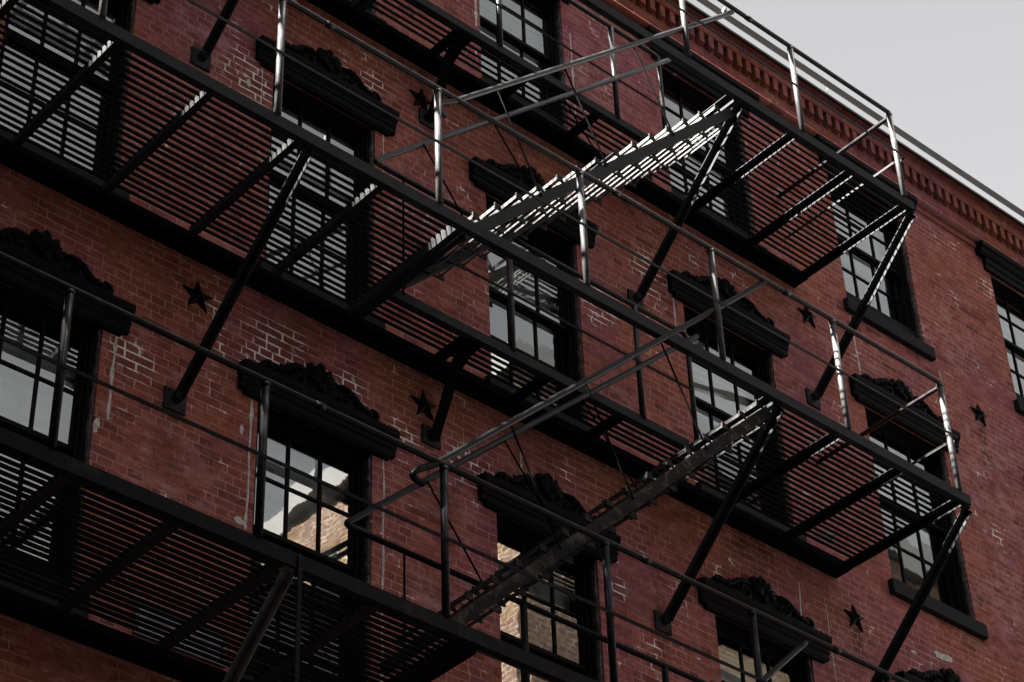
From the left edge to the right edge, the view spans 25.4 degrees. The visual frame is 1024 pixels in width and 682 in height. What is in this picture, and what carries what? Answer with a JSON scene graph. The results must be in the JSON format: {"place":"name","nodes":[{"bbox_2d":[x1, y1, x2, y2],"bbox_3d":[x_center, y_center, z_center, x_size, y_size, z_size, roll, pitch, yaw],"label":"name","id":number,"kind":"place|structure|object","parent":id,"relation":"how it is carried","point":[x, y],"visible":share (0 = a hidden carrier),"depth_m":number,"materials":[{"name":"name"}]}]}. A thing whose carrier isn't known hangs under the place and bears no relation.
{"place":"outdoors","nodes":[
{"label":"outdoors","id":0,"kind":"place"},
{"bbox_2d":[687,0,1023,222],"label":"sky","id":1,"kind":"structure","parent":0,"point":[949,74],"materials":[{"name":"white"}]},
{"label":"road","id":2,"kind":"structure","parent":0,"visible":0},
{"bbox_2d":[0,0,1023,681],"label":"brick building","id":3,"kind":"structure","parent":2,"relation":"on","point":[946,306],"depth_m":18.57,"materials":[{"name":"brick"}]},
{"bbox_2d":[0,283,101,589],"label":"window","id":4,"kind":"structure","parent":3,"relation":"in","point":[27,380],"depth_m":14.95,"materials":[{"name":"glass"}]},
{"bbox_2d":[0,0,135,178],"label":"window","id":5,"kind":"structure","parent":3,"relation":"in","point":[124,17],"depth_m":16.63,"materials":[{"name":"paint"}]},
{"bbox_2d":[132,600,227,668],"bbox_3d":[-2.097,1.852,14.371,0.700,0.250,0.028,28,-47,-32],"label":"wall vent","id":6,"kind":"object","parent":3,"relation":"attached to","point":[180,649],"depth_m":14.35,"materials":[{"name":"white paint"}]},
{"bbox_2d":[182,281,212,313],"bbox_3d":[-2.208,-0.340,16.060,0.270,0.257,0.065,26,-46,-34],"label":"star anchor","id":7,"kind":"object","parent":3,"relation":"attached to","point":[198,296],"visible":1,"depth_m":16.03,"materials":[{"name":"paint"}]},
{"bbox_2d":[247,402,370,681],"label":"window","id":8,"kind":"structure","parent":3,"relation":"in","point":[303,515],"depth_m":16.16,"materials":[{"name":"paint"}]},
{"bbox_2d":[265,76,373,301],"bbox_3d":[-1.584,-1.079,17.750,1.019,2.028,0.306,28,-47,-32],"label":"window","id":9,"kind":"structure","parent":3,"relation":"in","point":[362,136],"depth_m":18.09,"materials":[{"name":"glass"}]},
{"bbox_2d":[351,0,374,13],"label":"window","id":10,"kind":"structure","parent":3,"relation":"in","point":[370,9],"depth_m":19.44,"materials":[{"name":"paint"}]},
{"bbox_2d":[409,88,430,110],"bbox_3d":[-0.750,-2.060,19.178,0.270,0.257,0.065,29,-48,-31],"label":"star anchor","id":11,"kind":"object","parent":3,"relation":"attached to","point":[422,100],"visible":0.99,"depth_m":19.15,"materials":[{"name":"paint"}]},
{"bbox_2d":[410,390,436,420],"bbox_3d":[-0.648,0.465,17.166,0.270,0.257,0.065,24,-45,-35],"label":"star anchor","id":12,"kind":"object","parent":3,"relation":"attached to","point":[425,405],"visible":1,"depth_m":17.14,"materials":[{"name":"paint"}]},
{"bbox_2d":[0,251,908,681],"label":"fire escape balcony","id":13,"kind":"structure","parent":3,"relation":"attached to","point":[430,665],"depth_m":13.59,"materials":[{"name":"paint"}]},
{"bbox_2d":[344,280,782,676],"bbox_3d":[0.493,0.770,16.482,3.880,4.549,0.960,28,-47,-32],"label":"fire escape stair","id":14,"kind":"object","parent":13,"relation":"on","point":[498,591],"visible":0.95,"depth_m":15.98,"materials":[{"name":"black metal"}]},
{"bbox_2d":[763,639,807,680],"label":"fire escape stair","id":15,"kind":"object","parent":13,"relation":"attached to","point":[782,662],"visible":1,"depth_m":16.08,"materials":[{"name":"black metal"}]},
{"bbox_2d":[0,0,971,681],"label":"fire escape balcony","id":16,"kind":"structure","parent":3,"relation":"attached to","point":[466,344],"depth_m":16.58,"materials":[{"name":"paint"}]},
{"bbox_2d":[373,10,738,290],"bbox_3d":[0.479,-1.765,18.602,3.622,4.573,0.960,28,-47,-32],"label":"fire escape stair","id":17,"kind":"object","parent":16,"relation":"on","point":[518,211],"visible":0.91,"depth_m":18.21,"materials":[{"name":"black metal"}]},
{"bbox_2d":[820,531,834,543],"bbox_3d":[2.722,1.687,19.530,0.186,0.025,0.115,28,-47,-32],"label":"paper scrap","id":18,"kind":"object","parent":16,"relation":"on","point":[832,534],"visible":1,"depth_m":19.53,"materials":[{"name":"grey paper"}]},
{"bbox_2d":[479,0,566,128],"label":"window","id":19,"kind":"structure","parent":3,"relation":"in","point":[520,38],"depth_m":21.18,"materials":[{"name":"paint"}]},
{"bbox_2d":[486,195,585,420],"bbox_3d":[0.091,-0.211,18.927,1.034,2.028,0.296,28,-47,-32],"label":"window","id":20,"kind":"structure","parent":3,"relation":"in","point":[528,284],"depth_m":19.24,"materials":[{"name":"paint"}]},
{"bbox_2d":[496,513,602,681],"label":"window","id":21,"kind":"structure","parent":3,"relation":"in","point":[584,567],"depth_m":17.36,"materials":[{"name":"glass"}]},
{"bbox_2d":[190,0,915,409],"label":"fire escape balcony","id":22,"kind":"structure","parent":3,"relation":"attached to","point":[452,44],"depth_m":20.36,"materials":[{"name":"paint"}]},
{"bbox_2d":[661,68,754,237],"bbox_3d":[1.800,-1.751,22.163,1.149,1.818,0.276,28,-47,-32],"label":"window","id":23,"kind":"structure","parent":3,"relation":"in","point":[675,110],"depth_m":22.47,"materials":[{"name":"paint"}]},
{"bbox_2d":[683,305,792,525],"bbox_3d":[1.895,0.728,20.199,1.149,2.028,0.296,28,-47,-32],"label":"window","id":24,"kind":"structure","parent":3,"relation":"in","point":[718,398],"depth_m":20.61,"materials":[{"name":"paint"}]},
{"bbox_2d":[715,615,812,681],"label":"window","id":25,"kind":"structure","parent":3,"relation":"in","point":[800,668],"depth_m":18.77,"materials":[{"name":"glass"}]},
{"bbox_2d":[797,306,815,327],"bbox_3d":[2.855,-0.264,21.788,0.270,0.257,0.065,23,-45,-36],"label":"star anchor","id":26,"kind":"object","parent":3,"relation":"attached to","point":[808,315],"visible":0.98,"depth_m":21.76,"materials":[{"name":"paint"}]},
{"bbox_2d":[843,604,863,632],"bbox_3d":[2.997,2.385,19.718,0.270,0.257,0.065,26,-47,-33],"label":"star anchor","id":27,"kind":"object","parent":3,"relation":"attached to","point":[855,617],"visible":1,"depth_m":19.69,"materials":[{"name":"paint"}]},
{"bbox_2d":[696,0,1023,217],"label":"roof edge rail","id":28,"kind":"object","parent":3,"relation":"on","point":[851,99],"visible":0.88,"depth_m":24.27,"materials":[{"name":"grey metal"}]},
{"bbox_2d":[827,174,921,340],"bbox_3d":[3.618,-0.780,23.476,1.169,1.818,0.336,28,-47,-32],"label":"window","id":29,"kind":"structure","parent":3,"relation":"in","point":[860,264],"depth_m":23.68,"materials":[{"name":"glass"}]},
{"bbox_2d":[865,408,973,617],"bbox_3d":[3.725,1.690,21.500,1.169,2.028,0.316,28,-47,-32],"label":"window","id":30,"kind":"structure","parent":3,"relation":"in","point":[953,570],"depth_m":21.81,"materials":[{"name":"paint"}]},
{"bbox_2d":[970,404,986,426],"bbox_3d":[4.788,0.731,23.161,0.270,0.257,0.065,28,-47,-32],"label":"star anchor","id":31,"kind":"object","parent":3,"relation":"attached to","point":[980,414],"visible":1,"depth_m":23.13,"materials":[{"name":"paint"}]},
{"bbox_2d":[991,277,1023,401],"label":"window","id":32,"kind":"structure","parent":3,"relation":"in","point":[1012,326],"depth_m":25.18,"materials":[{"name":"glass"}]}
]}

